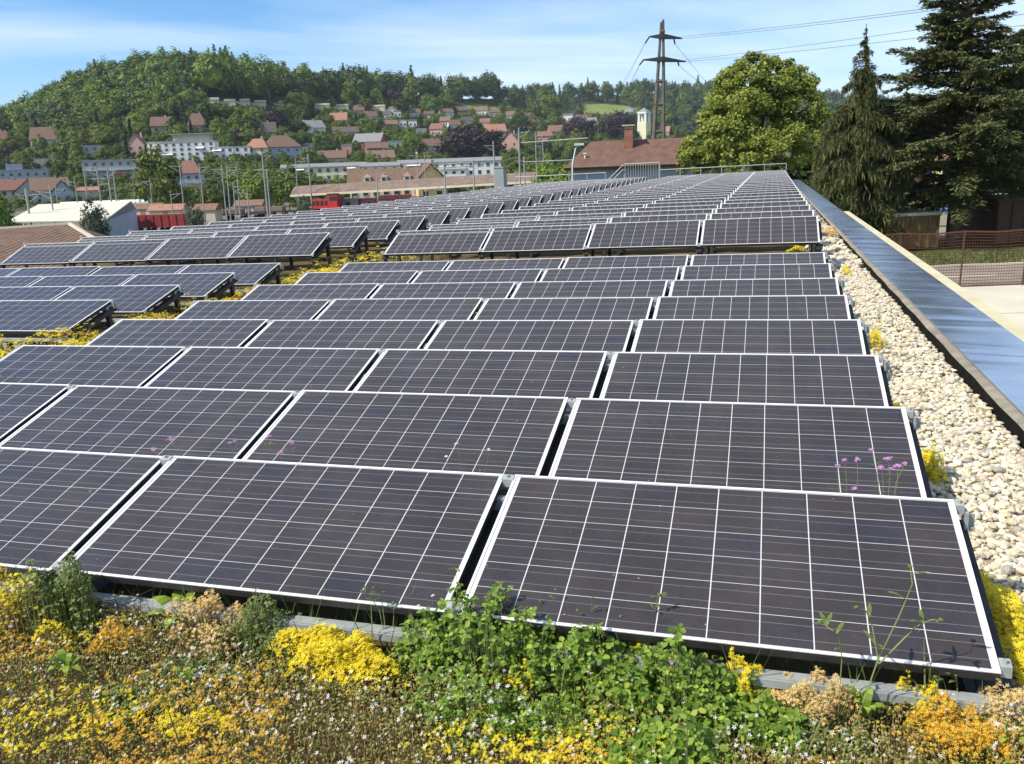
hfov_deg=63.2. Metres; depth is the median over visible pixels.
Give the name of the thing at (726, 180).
solar panel
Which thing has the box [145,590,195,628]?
leafy weed
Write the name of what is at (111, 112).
broadleaf tree
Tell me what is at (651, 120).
broadleaf tree
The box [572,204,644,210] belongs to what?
solar panel
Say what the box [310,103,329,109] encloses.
house
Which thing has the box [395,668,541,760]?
clover patch
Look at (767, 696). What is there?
clover patch
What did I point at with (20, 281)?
solar panel
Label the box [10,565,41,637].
wild stem
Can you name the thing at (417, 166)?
catenary mast
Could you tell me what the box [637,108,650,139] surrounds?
church tower
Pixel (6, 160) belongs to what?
broadleaf tree
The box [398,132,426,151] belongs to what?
broadleaf tree
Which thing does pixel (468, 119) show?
house
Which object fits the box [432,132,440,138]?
broadleaf tree
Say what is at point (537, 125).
garden shrubbery
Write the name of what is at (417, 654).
clover patch
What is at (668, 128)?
house
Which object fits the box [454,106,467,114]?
house
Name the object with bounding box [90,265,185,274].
solar panel
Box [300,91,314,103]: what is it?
broadleaf tree
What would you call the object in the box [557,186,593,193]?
solar panel
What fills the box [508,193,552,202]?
solar panel
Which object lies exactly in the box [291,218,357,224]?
solar panel
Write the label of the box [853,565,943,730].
stem
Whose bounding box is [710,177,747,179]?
solar panel
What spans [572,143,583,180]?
street lamp
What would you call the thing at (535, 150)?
catenary mast
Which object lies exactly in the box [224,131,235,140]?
broadleaf tree
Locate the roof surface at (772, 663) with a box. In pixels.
[0,229,1023,763]
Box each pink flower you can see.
[151,437,174,454]
[265,434,294,461]
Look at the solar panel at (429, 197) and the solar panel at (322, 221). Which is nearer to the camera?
the solar panel at (322, 221)
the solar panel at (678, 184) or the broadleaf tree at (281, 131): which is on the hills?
the broadleaf tree at (281, 131)
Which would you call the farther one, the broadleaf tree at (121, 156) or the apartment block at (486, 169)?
the broadleaf tree at (121, 156)
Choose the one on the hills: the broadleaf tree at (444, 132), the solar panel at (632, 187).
the broadleaf tree at (444, 132)
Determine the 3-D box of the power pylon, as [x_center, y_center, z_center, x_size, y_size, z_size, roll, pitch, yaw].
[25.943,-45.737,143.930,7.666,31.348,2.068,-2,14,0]
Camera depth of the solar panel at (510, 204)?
25.38 m
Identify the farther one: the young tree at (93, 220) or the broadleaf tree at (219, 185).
the broadleaf tree at (219, 185)
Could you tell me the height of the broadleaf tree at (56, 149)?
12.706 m
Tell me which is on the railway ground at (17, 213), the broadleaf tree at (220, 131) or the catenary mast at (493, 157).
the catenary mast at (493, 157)
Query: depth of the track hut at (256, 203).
180.36 m
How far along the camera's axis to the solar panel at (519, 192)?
34.19 m
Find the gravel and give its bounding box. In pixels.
[800,193,1023,736]
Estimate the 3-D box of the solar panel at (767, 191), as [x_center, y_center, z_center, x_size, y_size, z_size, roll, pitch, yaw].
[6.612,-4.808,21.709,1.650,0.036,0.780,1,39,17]
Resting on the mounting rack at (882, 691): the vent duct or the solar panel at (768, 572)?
the solar panel at (768, 572)
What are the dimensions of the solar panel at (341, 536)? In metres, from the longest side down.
1.650 x 0.780 x 0.038 m
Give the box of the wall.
[940,212,946,224]
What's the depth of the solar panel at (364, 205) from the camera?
28.40 m
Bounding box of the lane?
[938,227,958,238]
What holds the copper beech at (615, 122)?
on the hills
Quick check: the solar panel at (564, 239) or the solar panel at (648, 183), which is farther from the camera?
the solar panel at (648, 183)
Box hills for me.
[4,88,1023,251]
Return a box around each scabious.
[835,457,860,492]
[869,448,906,495]
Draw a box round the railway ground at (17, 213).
[10,201,310,230]
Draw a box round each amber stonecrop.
[80,616,161,662]
[896,689,1020,763]
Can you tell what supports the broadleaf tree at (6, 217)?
on the hills
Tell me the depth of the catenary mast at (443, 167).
145.38 m
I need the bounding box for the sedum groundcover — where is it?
[0,243,1023,763]
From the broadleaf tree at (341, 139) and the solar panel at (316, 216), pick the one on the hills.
the broadleaf tree at (341, 139)
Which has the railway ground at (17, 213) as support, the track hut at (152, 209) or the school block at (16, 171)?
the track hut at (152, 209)
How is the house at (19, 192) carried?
on the hills
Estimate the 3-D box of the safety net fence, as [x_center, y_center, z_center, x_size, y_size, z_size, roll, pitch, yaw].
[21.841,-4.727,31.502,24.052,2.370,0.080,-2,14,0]
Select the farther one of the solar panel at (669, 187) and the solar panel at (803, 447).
the solar panel at (669, 187)
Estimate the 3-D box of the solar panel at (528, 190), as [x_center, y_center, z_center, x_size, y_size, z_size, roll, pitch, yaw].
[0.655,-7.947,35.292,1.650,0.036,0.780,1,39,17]
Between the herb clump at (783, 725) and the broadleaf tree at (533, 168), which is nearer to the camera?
the herb clump at (783, 725)
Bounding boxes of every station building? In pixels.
[347,164,422,197]
[414,159,445,195]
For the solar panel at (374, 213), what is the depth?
22.02 m
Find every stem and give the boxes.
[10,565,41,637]
[73,579,99,643]
[360,586,398,652]
[444,443,489,471]
[619,592,669,653]
[812,611,844,720]
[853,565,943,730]
[910,672,949,688]
[949,674,968,714]
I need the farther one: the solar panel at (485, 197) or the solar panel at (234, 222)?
the solar panel at (485, 197)
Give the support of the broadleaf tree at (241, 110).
on the hills
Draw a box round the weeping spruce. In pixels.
[809,24,916,243]
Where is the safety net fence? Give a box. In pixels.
[884,229,1023,286]
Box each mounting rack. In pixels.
[0,232,332,270]
[0,299,118,351]
[0,455,1023,723]
[14,345,892,406]
[18,263,283,299]
[41,272,238,310]
[62,226,369,268]
[66,384,932,497]
[71,284,183,331]
[115,220,401,265]
[115,319,869,378]
[192,295,855,347]
[253,277,844,297]
[303,263,836,281]
[343,252,829,268]
[347,219,427,254]
[375,215,450,247]
[381,215,822,261]
[419,209,817,260]
[448,205,813,258]
[465,211,471,218]
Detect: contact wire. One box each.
[160,166,265,179]
[189,171,375,176]
[298,164,437,169]
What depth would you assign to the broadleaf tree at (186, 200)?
193.73 m
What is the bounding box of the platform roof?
[290,170,570,200]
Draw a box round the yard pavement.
[962,285,1023,328]
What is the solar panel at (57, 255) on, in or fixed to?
on the mounting rack at (323, 246)
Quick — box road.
[934,265,1023,285]
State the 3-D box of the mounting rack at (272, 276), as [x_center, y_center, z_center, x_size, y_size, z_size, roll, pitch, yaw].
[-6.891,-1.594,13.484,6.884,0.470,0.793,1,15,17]
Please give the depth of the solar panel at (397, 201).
31.14 m
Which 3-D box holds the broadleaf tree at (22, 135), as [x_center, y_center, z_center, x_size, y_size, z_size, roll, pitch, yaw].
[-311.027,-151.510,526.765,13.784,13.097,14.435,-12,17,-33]
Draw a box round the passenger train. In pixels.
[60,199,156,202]
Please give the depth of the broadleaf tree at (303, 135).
496.51 m
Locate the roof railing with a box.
[515,163,786,185]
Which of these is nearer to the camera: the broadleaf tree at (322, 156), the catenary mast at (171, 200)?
the catenary mast at (171, 200)
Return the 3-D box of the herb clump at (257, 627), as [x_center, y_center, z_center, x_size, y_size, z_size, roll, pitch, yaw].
[-0.922,0.860,3.045,0.503,0.242,0.266,1,15,17]
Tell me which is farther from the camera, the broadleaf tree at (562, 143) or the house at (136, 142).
the broadleaf tree at (562, 143)
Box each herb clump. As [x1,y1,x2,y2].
[15,550,105,650]
[85,679,195,728]
[130,653,255,708]
[197,587,309,666]
[727,700,811,763]
[788,713,876,763]
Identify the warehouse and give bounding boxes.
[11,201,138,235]
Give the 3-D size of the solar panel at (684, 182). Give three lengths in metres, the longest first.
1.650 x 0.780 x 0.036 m
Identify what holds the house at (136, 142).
on the hills
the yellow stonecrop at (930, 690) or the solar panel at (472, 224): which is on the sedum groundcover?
the yellow stonecrop at (930, 690)
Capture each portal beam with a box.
[182,182,202,186]
[445,162,472,167]
[521,138,587,142]
[527,159,571,161]
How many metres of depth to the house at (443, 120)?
736.09 m
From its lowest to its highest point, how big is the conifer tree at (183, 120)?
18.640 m
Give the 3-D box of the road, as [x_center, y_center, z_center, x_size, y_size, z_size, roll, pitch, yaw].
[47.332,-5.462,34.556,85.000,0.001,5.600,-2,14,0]
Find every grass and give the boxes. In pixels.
[0,380,1007,763]
[910,248,1022,264]
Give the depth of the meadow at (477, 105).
925.63 m
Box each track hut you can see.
[133,202,164,214]
[147,203,188,214]
[190,203,222,221]
[233,199,266,216]
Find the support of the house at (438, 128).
on the hills
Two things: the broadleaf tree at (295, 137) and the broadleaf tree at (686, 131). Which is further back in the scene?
the broadleaf tree at (686, 131)
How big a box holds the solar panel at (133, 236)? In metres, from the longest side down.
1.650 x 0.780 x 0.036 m
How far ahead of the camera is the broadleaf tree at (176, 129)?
460.12 m
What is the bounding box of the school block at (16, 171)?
[0,164,49,178]
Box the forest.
[0,44,952,129]
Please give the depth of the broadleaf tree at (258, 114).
499.47 m
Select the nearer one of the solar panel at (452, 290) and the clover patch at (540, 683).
the clover patch at (540, 683)
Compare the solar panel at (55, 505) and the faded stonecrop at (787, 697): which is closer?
the faded stonecrop at (787, 697)
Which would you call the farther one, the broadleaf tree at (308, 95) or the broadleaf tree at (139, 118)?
the broadleaf tree at (308, 95)
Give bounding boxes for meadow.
[467,104,505,112]
[582,104,631,113]
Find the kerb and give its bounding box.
[931,262,1023,267]
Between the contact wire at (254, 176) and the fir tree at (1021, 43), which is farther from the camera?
the contact wire at (254, 176)
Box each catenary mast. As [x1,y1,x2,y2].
[24,188,40,224]
[35,185,54,222]
[64,177,81,227]
[83,164,93,198]
[86,166,104,225]
[105,171,116,200]
[106,166,117,200]
[141,177,152,203]
[169,161,184,212]
[170,190,179,213]
[198,163,209,224]
[211,164,227,220]
[226,166,236,220]
[227,163,240,219]
[232,182,243,220]
[238,188,249,217]
[257,169,270,215]
[261,152,271,216]
[295,158,303,200]
[300,154,312,210]
[376,169,385,202]
[409,153,419,195]
[424,152,432,195]
[434,162,445,193]
[472,160,483,190]
[484,141,494,187]
[515,156,525,184]
[518,128,528,184]
[535,132,543,173]
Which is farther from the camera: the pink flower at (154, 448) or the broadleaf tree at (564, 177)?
the broadleaf tree at (564, 177)
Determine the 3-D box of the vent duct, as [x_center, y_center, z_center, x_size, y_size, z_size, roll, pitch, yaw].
[-0.607,-10.869,45.624,0.590,1.810,0.660,1,15,17]
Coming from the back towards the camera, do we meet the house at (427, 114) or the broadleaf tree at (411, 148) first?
the house at (427, 114)
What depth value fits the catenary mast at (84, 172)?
159.45 m
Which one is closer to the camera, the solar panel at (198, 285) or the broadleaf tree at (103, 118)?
the solar panel at (198, 285)
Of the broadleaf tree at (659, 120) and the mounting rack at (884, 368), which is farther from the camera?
the broadleaf tree at (659, 120)
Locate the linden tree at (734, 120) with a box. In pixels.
[675,50,832,174]
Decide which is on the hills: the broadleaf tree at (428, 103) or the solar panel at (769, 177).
the broadleaf tree at (428, 103)
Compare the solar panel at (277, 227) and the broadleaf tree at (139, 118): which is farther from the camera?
the broadleaf tree at (139, 118)
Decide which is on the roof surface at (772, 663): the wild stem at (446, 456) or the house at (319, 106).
the wild stem at (446, 456)
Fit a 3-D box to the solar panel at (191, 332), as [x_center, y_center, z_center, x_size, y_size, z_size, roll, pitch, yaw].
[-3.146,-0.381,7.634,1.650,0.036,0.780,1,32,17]
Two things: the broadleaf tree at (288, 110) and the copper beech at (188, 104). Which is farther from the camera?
the broadleaf tree at (288, 110)
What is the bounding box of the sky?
[0,0,1023,107]
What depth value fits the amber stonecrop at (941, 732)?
2.28 m
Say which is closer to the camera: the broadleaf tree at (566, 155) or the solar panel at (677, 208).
the solar panel at (677, 208)
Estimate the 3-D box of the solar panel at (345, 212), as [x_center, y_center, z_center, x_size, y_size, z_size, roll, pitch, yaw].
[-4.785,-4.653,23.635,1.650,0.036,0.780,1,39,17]
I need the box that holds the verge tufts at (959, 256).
[912,248,1023,264]
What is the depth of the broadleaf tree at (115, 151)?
426.33 m
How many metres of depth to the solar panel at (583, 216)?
16.15 m
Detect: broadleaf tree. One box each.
[0,116,13,130]
[0,132,22,150]
[0,154,12,169]
[0,194,19,226]
[9,150,26,158]
[10,151,36,168]
[12,121,30,137]
[13,133,30,145]
[28,115,41,126]
[31,133,47,149]
[42,113,60,126]
[49,139,70,156]
[51,114,75,135]
[52,105,70,120]
[52,157,67,171]
[56,123,71,140]
[56,148,67,161]
[64,130,80,147]
[66,139,84,157]
[66,151,85,172]
[67,124,89,135]
[69,108,90,120]
[69,126,93,147]
[73,160,81,173]
[77,112,91,125]
[79,113,94,128]
[79,150,96,159]
[84,100,100,116]
[87,122,117,137]
[87,127,116,144]
[93,111,108,126]
[97,144,112,158]
[99,104,119,119]
[108,146,122,158]
[113,184,132,199]
[115,127,127,142]
[117,152,129,158]
[123,111,150,132]
[127,122,150,136]
[129,145,190,203]
[130,182,156,201]
[135,100,151,111]
[137,106,158,128]
[147,97,166,108]
[152,132,163,141]
[153,101,177,116]
[164,116,178,130]
[166,186,194,205]
[168,123,187,138]
[169,94,185,106]
[178,87,202,105]
[184,105,194,120]
[190,180,223,204]
[192,98,221,117]
[194,89,210,103]
[207,115,229,132]
[210,101,230,119]
[210,124,226,138]
[211,178,237,208]
[213,133,222,139]
[217,134,234,145]
[217,155,253,197]
[219,101,237,115]
[219,117,229,127]
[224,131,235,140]
[226,110,246,126]
[230,120,240,132]
[234,104,249,116]
[235,165,276,203]
[236,123,262,141]
[236,158,245,167]
[239,112,260,130]
[243,106,267,121]
[251,104,264,112]
[267,157,281,169]
[270,161,308,206]
[275,126,290,134]
[277,150,288,157]
[279,104,293,118]
[283,92,306,105]
[285,103,297,113]
[287,89,303,101]
[287,131,303,144]
[290,117,307,134]
[294,105,311,119]
[297,130,309,140]
[299,147,320,163]
[299,154,311,163]
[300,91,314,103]
[302,171,328,201]
[303,95,311,105]
[312,130,334,146]
[316,137,337,150]
[318,152,326,162]
[321,113,336,125]
[326,174,349,198]
[335,132,346,144]
[339,90,350,102]
[339,108,352,117]
[344,117,355,126]
[348,154,366,161]
[351,140,362,151]
[353,93,362,101]
[354,149,366,159]
[355,116,373,127]
[358,95,371,110]
[362,121,378,132]
[364,127,379,132]
[365,150,377,162]
[367,87,383,101]
[372,115,385,126]
[382,127,394,140]
[387,145,399,153]
[390,132,399,139]
[392,96,409,112]
[395,149,407,159]
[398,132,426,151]
[400,125,415,140]
[401,83,417,102]
[405,151,415,159]
[406,142,413,150]
[414,92,432,107]
[415,152,425,158]
[417,131,434,138]
[418,94,441,111]
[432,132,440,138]
[434,92,455,108]
[435,85,457,99]
[442,92,454,106]
[442,127,451,136]
[448,187,468,192]
[460,122,476,131]
[468,186,485,191]
[473,118,484,129]
[498,156,526,186]
[501,152,511,163]
[508,108,530,133]
[514,149,528,158]
[514,162,540,185]
[520,134,537,148]
[527,144,537,154]
[530,90,565,119]
[531,152,566,183]
[544,111,562,126]
[551,131,564,140]
[552,134,567,147]
[553,143,564,158]
[553,164,570,181]
[561,148,571,160]
[564,140,582,158]
[567,128,585,141]
[572,137,586,148]
[633,126,639,139]
[646,131,657,138]
[647,116,657,130]
[657,116,661,126]
[672,125,683,134]
[680,125,694,137]
[692,125,702,136]
[749,99,829,179]
[780,105,892,186]
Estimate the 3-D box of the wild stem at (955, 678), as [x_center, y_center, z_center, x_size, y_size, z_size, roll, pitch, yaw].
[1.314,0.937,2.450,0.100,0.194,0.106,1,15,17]
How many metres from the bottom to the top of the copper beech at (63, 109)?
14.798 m
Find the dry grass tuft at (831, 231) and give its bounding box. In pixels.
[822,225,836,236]
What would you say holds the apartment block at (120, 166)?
on the hills
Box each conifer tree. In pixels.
[32,119,38,126]
[94,110,100,122]
[118,117,122,130]
[122,134,133,158]
[126,118,132,138]
[143,137,148,157]
[173,104,179,122]
[179,99,187,125]
[188,119,193,132]
[201,104,213,132]
[418,114,424,127]
[545,143,555,165]
[675,128,680,137]
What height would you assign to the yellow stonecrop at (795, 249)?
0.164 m
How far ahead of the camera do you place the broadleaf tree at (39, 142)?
503.81 m
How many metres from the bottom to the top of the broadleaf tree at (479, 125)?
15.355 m
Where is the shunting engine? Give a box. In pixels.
[309,193,341,210]
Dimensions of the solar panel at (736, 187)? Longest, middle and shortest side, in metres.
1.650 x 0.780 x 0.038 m
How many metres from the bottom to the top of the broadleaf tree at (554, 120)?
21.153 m
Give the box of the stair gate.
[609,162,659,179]
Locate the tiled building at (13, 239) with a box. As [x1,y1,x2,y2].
[0,222,105,268]
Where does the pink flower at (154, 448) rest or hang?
on the roof surface at (772, 663)
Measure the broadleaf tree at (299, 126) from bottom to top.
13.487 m
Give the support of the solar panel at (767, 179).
on the mounting rack
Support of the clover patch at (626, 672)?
on the roof surface at (772, 663)
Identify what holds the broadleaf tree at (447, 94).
on the hills
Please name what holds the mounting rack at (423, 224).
on the roof surface at (772, 663)
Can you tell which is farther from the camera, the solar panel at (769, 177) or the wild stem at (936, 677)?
the solar panel at (769, 177)
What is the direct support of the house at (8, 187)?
on the hills
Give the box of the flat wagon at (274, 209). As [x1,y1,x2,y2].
[250,204,295,216]
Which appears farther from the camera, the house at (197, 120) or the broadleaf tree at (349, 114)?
the broadleaf tree at (349, 114)
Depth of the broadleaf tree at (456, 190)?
208.42 m
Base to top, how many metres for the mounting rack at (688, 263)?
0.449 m
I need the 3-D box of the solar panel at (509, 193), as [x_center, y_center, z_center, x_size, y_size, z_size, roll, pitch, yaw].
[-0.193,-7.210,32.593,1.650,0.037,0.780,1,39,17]
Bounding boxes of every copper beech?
[0,145,17,157]
[52,104,72,119]
[176,101,194,118]
[232,127,249,145]
[261,106,291,128]
[388,86,418,102]
[432,122,508,157]
[559,116,597,140]
[594,110,636,137]
[685,121,707,133]
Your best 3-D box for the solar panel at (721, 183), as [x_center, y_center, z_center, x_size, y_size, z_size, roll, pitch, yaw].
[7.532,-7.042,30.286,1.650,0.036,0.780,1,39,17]
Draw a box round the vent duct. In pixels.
[493,166,506,187]
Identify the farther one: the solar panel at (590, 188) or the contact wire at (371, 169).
the contact wire at (371, 169)
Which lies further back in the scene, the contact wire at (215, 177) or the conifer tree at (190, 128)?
the conifer tree at (190, 128)
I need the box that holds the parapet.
[792,180,1023,448]
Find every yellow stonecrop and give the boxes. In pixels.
[0,564,106,661]
[153,705,243,744]
[264,621,409,700]
[501,658,545,695]
[724,646,767,706]
[785,245,810,252]
[842,264,851,274]
[846,698,859,712]
[868,324,885,351]
[873,670,941,728]
[892,401,902,406]
[921,441,949,492]
[980,570,1023,692]
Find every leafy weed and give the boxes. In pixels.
[47,649,85,675]
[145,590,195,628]
[172,667,195,685]
[846,685,888,718]
[997,723,1023,746]
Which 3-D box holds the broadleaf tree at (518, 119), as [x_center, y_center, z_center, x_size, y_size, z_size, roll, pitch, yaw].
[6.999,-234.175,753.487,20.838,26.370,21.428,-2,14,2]
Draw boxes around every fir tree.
[874,0,1023,246]
[977,29,1023,194]
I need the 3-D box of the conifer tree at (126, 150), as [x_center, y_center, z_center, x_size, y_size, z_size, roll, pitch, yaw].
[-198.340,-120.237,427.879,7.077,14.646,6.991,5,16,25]
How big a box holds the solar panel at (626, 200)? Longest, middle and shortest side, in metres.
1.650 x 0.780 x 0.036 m
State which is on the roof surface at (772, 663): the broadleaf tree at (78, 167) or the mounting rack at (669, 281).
the mounting rack at (669, 281)
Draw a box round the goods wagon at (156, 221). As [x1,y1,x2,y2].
[137,213,188,230]
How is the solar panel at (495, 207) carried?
on the mounting rack
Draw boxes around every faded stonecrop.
[161,589,259,660]
[759,666,873,732]
[961,678,1023,758]
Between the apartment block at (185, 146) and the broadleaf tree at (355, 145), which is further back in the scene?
the broadleaf tree at (355, 145)
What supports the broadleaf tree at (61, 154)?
on the hills
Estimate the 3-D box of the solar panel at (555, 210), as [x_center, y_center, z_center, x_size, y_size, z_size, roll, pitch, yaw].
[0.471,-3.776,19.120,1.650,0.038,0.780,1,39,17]
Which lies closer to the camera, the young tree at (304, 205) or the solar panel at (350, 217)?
the solar panel at (350, 217)
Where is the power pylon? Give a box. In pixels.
[639,19,685,138]
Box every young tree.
[78,192,111,235]
[183,200,204,225]
[295,196,314,212]
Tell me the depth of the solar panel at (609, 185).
40.23 m
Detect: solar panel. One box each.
[0,242,92,265]
[0,268,18,276]
[0,276,41,286]
[0,286,70,300]
[0,300,111,333]
[0,345,183,386]
[0,383,68,442]
[0,385,293,458]
[0,447,162,575]
[6,266,99,276]
[28,274,133,286]
[54,285,178,314]
[60,456,502,618]
[71,239,165,263]
[77,235,145,241]
[85,319,267,346]
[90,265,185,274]
[121,272,233,298]
[126,229,190,235]
[143,232,214,239]
[144,347,378,390]
[147,236,244,260]
[170,224,230,229]
[175,300,328,327]
[178,263,278,286]
[189,226,255,232]
[208,220,264,224]
[213,229,288,236]
[227,232,328,258]
[230,222,292,226]
[240,216,294,220]
[241,283,377,299]
[242,390,567,489]
[244,320,437,359]
[255,223,325,229]
[263,217,323,222]
[270,213,321,216]
[287,226,366,248]
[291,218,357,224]
[295,213,350,217]
[295,271,416,297]
[296,209,345,213]
[314,298,481,337]
[321,207,366,209]
[321,210,374,214]
[323,214,384,219]
[324,220,398,240]
[338,261,448,274]
[341,204,386,207]
[346,207,395,210]
[350,211,408,215]
[353,349,607,411]
[357,215,425,230]
[362,202,403,204]
[367,204,415,207]
[369,282,514,315]
[375,207,429,211]
[379,200,419,202]
[383,228,490,255]
[385,211,449,228]
[386,202,432,205]
[395,198,434,200]
[396,204,448,208]
[405,200,448,202]
[409,208,469,223]
[410,196,448,198]
[411,269,541,295]
[416,202,465,205]
[421,198,462,200]
[424,320,633,362]
[425,195,460,196]
[429,222,516,230]
[431,205,487,218]
[434,200,480,202]
[436,196,475,198]
[437,193,472,195]
[446,258,563,281]
[449,192,481,193]
[449,194,487,196]
[449,197,494,200]
[450,202,503,213]
[456,216,537,223]
[457,474,1000,681]
[462,193,497,194]
[464,196,507,198]
[466,200,517,209]
[473,191,509,193]
[473,297,652,328]
[477,194,518,196]
[480,212,554,217]
[481,224,591,253]
[482,197,530,206]
[485,190,519,191]
[489,192,529,194]
[495,195,542,205]
[501,191,537,192]
[501,208,570,213]
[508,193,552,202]
[511,189,547,191]
[511,280,667,304]
[516,218,608,227]
[518,204,583,209]
[520,192,562,200]
[529,187,561,188]
[530,190,571,197]
[534,201,595,205]
[538,213,622,220]
[539,266,678,286]
[540,188,579,195]
[548,198,605,202]
[548,398,926,497]
[549,187,586,194]
[556,208,633,214]
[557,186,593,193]
[560,196,614,199]
[562,255,687,271]
[565,185,600,191]
[571,194,622,197]
[572,184,606,189]
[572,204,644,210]
[579,183,611,188]
[581,192,630,194]
[585,182,617,187]
[585,201,652,206]
[587,220,699,249]
[590,190,637,193]
[593,181,621,186]
[597,198,660,202]
[598,188,643,191]
[600,352,888,406]
[601,180,626,185]
[606,187,648,189]
[607,195,666,199]
[609,179,630,184]
[610,214,706,223]
[611,178,638,182]
[612,186,651,188]
[616,193,672,197]
[619,184,658,186]
[624,191,678,194]
[624,209,712,217]
[625,183,663,185]
[630,182,667,184]
[631,319,865,354]
[632,189,682,192]
[636,205,717,211]
[639,187,687,190]
[645,186,691,188]
[646,201,721,207]
[650,185,693,187]
[653,295,850,318]
[654,197,725,203]
[656,183,698,185]
[660,182,701,184]
[662,195,728,199]
[664,181,703,183]
[668,180,706,182]
[669,192,731,196]
[669,278,839,295]
[672,179,708,181]
[675,190,733,194]
[680,188,735,191]
[680,263,831,279]
[685,186,737,189]
[689,185,739,188]
[690,252,825,265]
[693,183,740,186]
[697,182,742,184]
[700,181,743,183]
[700,216,819,246]
[703,180,744,182]
[705,179,745,181]
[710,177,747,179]
[710,210,813,218]
[715,205,809,212]
[720,200,806,207]
[724,197,804,203]
[727,194,801,199]
[730,191,799,196]
[733,189,798,193]
[735,187,796,191]
[738,185,795,189]
[739,184,794,187]
[741,182,793,185]
[743,181,792,184]
[744,180,791,182]
[745,179,790,181]
[746,178,789,180]
[747,177,789,179]
[748,176,788,178]
[749,175,787,177]
[750,174,787,176]
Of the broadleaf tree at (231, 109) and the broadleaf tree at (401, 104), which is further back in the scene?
the broadleaf tree at (401, 104)
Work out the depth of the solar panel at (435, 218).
19.97 m
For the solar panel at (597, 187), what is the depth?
37.54 m
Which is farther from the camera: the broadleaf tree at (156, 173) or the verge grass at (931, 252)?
the broadleaf tree at (156, 173)
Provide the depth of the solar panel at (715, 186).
27.83 m
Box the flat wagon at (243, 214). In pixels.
[222,206,269,219]
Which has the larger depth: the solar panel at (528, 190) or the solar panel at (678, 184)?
the solar panel at (528, 190)
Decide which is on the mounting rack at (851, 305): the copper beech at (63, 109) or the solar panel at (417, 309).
the solar panel at (417, 309)
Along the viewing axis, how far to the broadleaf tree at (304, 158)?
407.46 m
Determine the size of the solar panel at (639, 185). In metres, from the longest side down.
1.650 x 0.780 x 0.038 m
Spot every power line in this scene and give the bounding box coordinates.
[680,1,977,36]
[682,9,940,38]
[686,25,1023,61]
[687,14,1023,59]
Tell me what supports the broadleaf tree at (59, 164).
on the hills
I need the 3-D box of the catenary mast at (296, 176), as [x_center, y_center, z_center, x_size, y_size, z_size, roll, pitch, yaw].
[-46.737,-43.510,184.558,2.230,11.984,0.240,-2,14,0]
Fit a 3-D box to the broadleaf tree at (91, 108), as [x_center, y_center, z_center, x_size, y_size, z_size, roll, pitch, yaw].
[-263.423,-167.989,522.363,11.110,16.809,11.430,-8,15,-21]
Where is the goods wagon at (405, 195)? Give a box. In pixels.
[379,194,411,197]
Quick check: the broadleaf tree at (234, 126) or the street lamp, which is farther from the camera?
the broadleaf tree at (234, 126)
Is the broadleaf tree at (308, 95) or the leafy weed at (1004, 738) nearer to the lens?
the leafy weed at (1004, 738)
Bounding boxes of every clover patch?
[380,606,479,682]
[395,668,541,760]
[414,568,562,708]
[475,622,609,717]
[482,693,611,763]
[542,622,676,734]
[577,706,749,763]
[595,623,753,750]
[676,666,782,762]
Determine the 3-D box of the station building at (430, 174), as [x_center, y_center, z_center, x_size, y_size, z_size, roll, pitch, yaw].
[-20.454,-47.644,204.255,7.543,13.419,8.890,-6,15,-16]
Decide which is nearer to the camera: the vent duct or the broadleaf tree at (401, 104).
the vent duct
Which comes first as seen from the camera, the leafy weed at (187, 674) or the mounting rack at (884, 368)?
the leafy weed at (187, 674)
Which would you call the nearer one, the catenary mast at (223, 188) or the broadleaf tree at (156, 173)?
the catenary mast at (223, 188)
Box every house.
[0,129,7,141]
[0,177,25,203]
[12,177,33,203]
[28,175,69,203]
[29,125,57,150]
[29,158,52,167]
[51,178,74,203]
[76,184,98,199]
[121,110,133,115]
[127,132,145,153]
[150,115,173,132]
[176,158,205,186]
[187,111,205,132]
[209,97,219,102]
[219,99,235,105]
[236,99,249,105]
[247,136,268,157]
[250,100,266,108]
[254,120,276,139]
[267,133,301,158]
[273,101,285,106]
[300,143,314,149]
[301,119,325,132]
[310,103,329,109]
[316,149,347,162]
[329,111,347,126]
[330,104,348,109]
[331,125,358,134]
[341,144,351,154]
[352,132,387,149]
[353,106,364,112]
[363,111,377,118]
[363,141,388,150]
[364,149,395,161]
[371,105,385,110]
[381,111,392,119]
[383,120,398,128]
[386,106,397,112]
[388,140,401,148]
[393,110,400,116]
[399,120,406,127]
[407,108,420,116]
[408,119,416,126]
[415,137,440,155]
[416,128,425,132]
[423,111,434,117]
[429,123,445,136]
[437,108,453,117]
[439,116,451,125]
[446,120,460,128]
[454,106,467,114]
[461,117,473,122]
[474,106,488,114]
[479,118,490,124]
[483,123,506,137]
[489,109,499,116]
[501,130,520,151]
[506,111,515,117]
[524,113,534,120]
[537,131,551,140]
[547,125,564,135]
[561,113,574,119]
[564,124,706,180]
[575,114,587,120]
[625,108,635,112]
[656,126,670,135]
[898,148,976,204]
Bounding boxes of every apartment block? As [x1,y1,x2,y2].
[81,159,138,182]
[82,145,105,155]
[146,133,218,160]
[212,146,235,158]
[235,146,250,158]
[280,162,366,183]
[359,161,400,168]
[397,156,501,176]
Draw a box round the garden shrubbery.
[0,96,725,208]
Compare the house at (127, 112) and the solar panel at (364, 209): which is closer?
the solar panel at (364, 209)
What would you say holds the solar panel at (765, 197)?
on the mounting rack
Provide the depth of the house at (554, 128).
813.79 m

